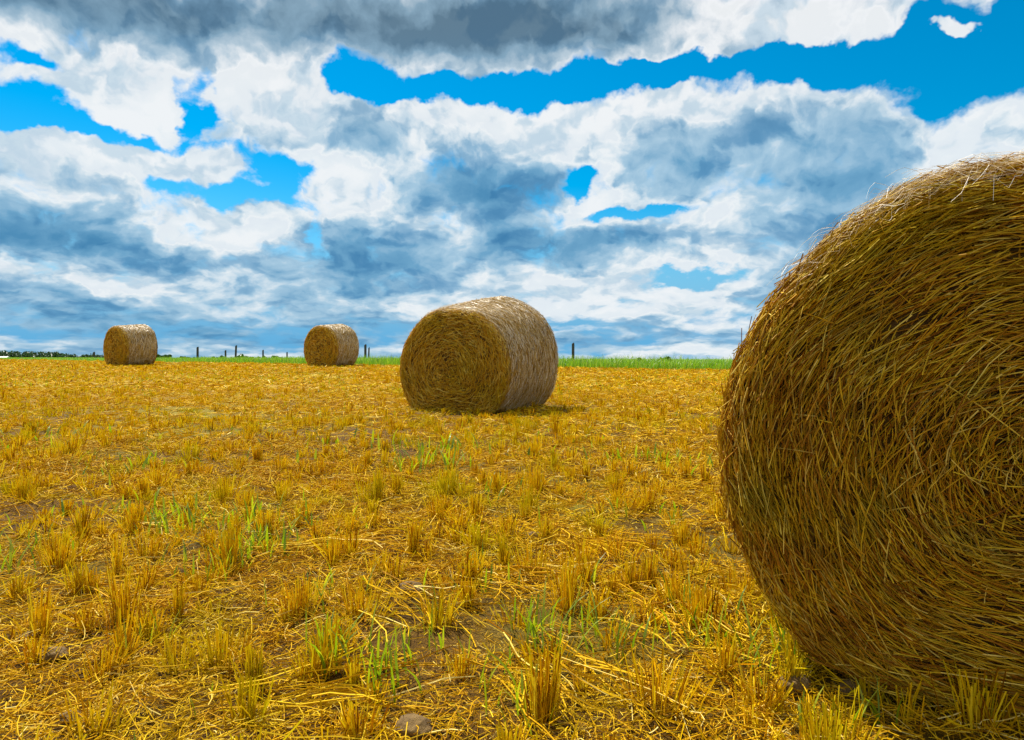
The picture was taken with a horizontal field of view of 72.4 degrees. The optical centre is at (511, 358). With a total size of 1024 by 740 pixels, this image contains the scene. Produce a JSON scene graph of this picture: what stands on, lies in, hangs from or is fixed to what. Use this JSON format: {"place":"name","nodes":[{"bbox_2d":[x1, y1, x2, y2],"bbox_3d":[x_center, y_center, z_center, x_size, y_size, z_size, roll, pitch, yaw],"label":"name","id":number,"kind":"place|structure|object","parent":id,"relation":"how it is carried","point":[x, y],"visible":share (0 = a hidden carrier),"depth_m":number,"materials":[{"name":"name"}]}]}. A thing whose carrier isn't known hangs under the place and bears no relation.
{"place":"outdoors","nodes":[
{"label":"outdoors","id":0,"kind":"place"},
{"bbox_2d":[0,352,736,369],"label":"verge grass","id":1,"kind":"structure","parent":0,"point":[686,363],"depth_m":25.02,"materials":[{"name":"green plant"}]},
{"bbox_2d":[0,358,1023,739],"bbox_3d":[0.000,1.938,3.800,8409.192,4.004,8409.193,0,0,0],"label":"ground","id":2,"kind":"structure","parent":0,"point":[480,636],"depth_m":2.28,"materials":[{"name":"soil"}]},
{"bbox_2d":[16,630,40,643],"bbox_3d":[-1.541,0.884,2.231,0.070,0.031,0.055,0,0,-32],"label":"stone","id":3,"kind":"object","parent":2,"relation":"on","point":[27,632],"visible":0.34,"depth_m":2.22,"materials":[{"name":"beige stone"}]},
{"bbox_2d":[37,646,68,662],"bbox_3d":[-1.358,0.871,2.070,0.085,0.036,0.063,0,0,-25],"label":"stone","id":4,"kind":"object","parent":2,"relation":"on","point":[52,654],"visible":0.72,"depth_m":2.05,"materials":[{"name":"beige stone"}]},
{"bbox_2d":[59,710,81,724],"bbox_3d":[-1.088,0.882,1.727,0.063,0.026,0.047,0,0,6],"label":"stone","id":5,"kind":"object","parent":2,"relation":"on","point":[62,719],"visible":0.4,"depth_m":1.72,"materials":[{"name":"beige stone"}]},
{"bbox_2d":[103,324,157,365],"bbox_3d":[-13.800,-0.521,25.305,1.680,1.535,1.288,0,0,33],"label":"hay bale","id":6,"kind":"object","parent":2,"relation":"on","point":[133,345],"visible":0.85,"depth_m":24.85,"materials":[{"name":"plant"}]},
{"bbox_2d":[0,350,285,357],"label":"wood","id":7,"kind":"object","parent":2,"relation":"on","point":[27,354],"visible":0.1,"depth_m":305.88,"materials":[{"name":"green plant"}]},
{"bbox_2d":[157,354,171,357],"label":"bush","id":8,"kind":"object","parent":2,"relation":"on","point":[165,355],"visible":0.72,"depth_m":47.58,"materials":[{"name":"green plant"}]},
{"bbox_2d":[303,324,358,365],"bbox_3d":[-6.373,-0.503,24.671,1.680,1.535,1.287,0,0,30],"label":"hay bale","id":9,"kind":"object","parent":2,"relation":"on","point":[332,344],"visible":0.9,"depth_m":24.20,"materials":[{"name":"plant"}]},
{"bbox_2d":[364,344,366,356],"bbox_3d":[-6.498,-0.152,30.998,0.117,1.020,0.113,0,0,0],"label":"fence post","id":10,"kind":"object","parent":2,"relation":"on","point":[365,349],"visible":0.64,"depth_m":30.95,"materials":[{"name":"wood"}]},
{"bbox_2d":[399,581,422,594],"bbox_3d":[-0.378,0.854,2.621,0.105,0.042,0.077,0,0,15],"label":"stone","id":11,"kind":"object","parent":2,"relation":"on","point":[415,583],"visible":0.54,"depth_m":2.60,"materials":[{"name":"beige stone"}]},
{"bbox_2d":[392,713,432,739],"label":"stone","id":12,"kind":"object","parent":2,"relation":"on","point":[413,720],"visible":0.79,"depth_m":1.65,"materials":[{"name":"beige stone"}]},
{"bbox_2d":[0,359,933,739],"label":"green shoots","id":13,"kind":"object","parent":2,"relation":"on","point":[404,637],"visible":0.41,"depth_m":2.62,"materials":[{"name":"green plant"}]},
{"bbox_2d":[397,296,558,413],"bbox_3d":[-0.474,-0.120,9.654,1.877,1.621,1.512,0,0,30],"label":"hay bale","id":14,"kind":"object","parent":2,"relation":"on","point":[497,354],"visible":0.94,"depth_m":9.09,"materials":[{"name":"plant"}]},
{"bbox_2d":[0,358,1021,739],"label":"stubble","id":15,"kind":"object","parent":2,"relation":"on","point":[304,596],"visible":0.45,"depth_m":2.94,"materials":[{"name":"yellow plant"}]},
{"bbox_2d":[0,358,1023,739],"bbox_3d":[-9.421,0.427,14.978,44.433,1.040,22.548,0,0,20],"label":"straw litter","id":16,"kind":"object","parent":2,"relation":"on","point":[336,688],"visible":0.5,"depth_m":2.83,"materials":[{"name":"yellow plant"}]},
{"bbox_2d":[526,532,538,539],"bbox_3d":[0.102,0.832,3.305,0.087,0.036,0.071,0,0,-18],"label":"stone","id":17,"kind":"object","parent":2,"relation":"on","point":[530,533],"visible":0.39,"depth_m":3.28,"materials":[{"name":"beige stone"}]},
{"bbox_2d":[572,343,573,358],"bbox_3d":[2.351,-0.084,26.998,0.117,1.106,0.113,0,0,0],"label":"fence post","id":18,"kind":"object","parent":2,"relation":"on","point":[573,350],"visible":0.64,"depth_m":26.95,"materials":[{"name":"wood"}]},
{"bbox_2d":[775,674,811,695],"bbox_3d":[0.745,0.855,1.854,0.101,0.041,0.079,0,0,-14],"label":"stone","id":19,"kind":"object","parent":2,"relation":"on","point":[798,685],"visible":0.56,"depth_m":1.82,"materials":[{"name":"stone"}]},
{"bbox_2d":[837,678,875,700],"bbox_3d":[0.898,0.856,1.820,0.104,0.045,0.079,0,0,-5],"label":"stone","id":20,"kind":"object","parent":2,"relation":"on","point":[849,682],"visible":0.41,"depth_m":1.80,"materials":[{"name":"grey stone"}]},
{"bbox_2d":[708,149,1023,721],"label":"hay bale","id":21,"kind":"object","parent":2,"relation":"on","point":[870,438],"visible":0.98,"depth_m":1.73,"materials":[{"name":"plant"}]},
{"bbox_2d":[0,0,1023,358],"label":"sky","id":22,"kind":"structure","parent":0,"point":[215,177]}
]}

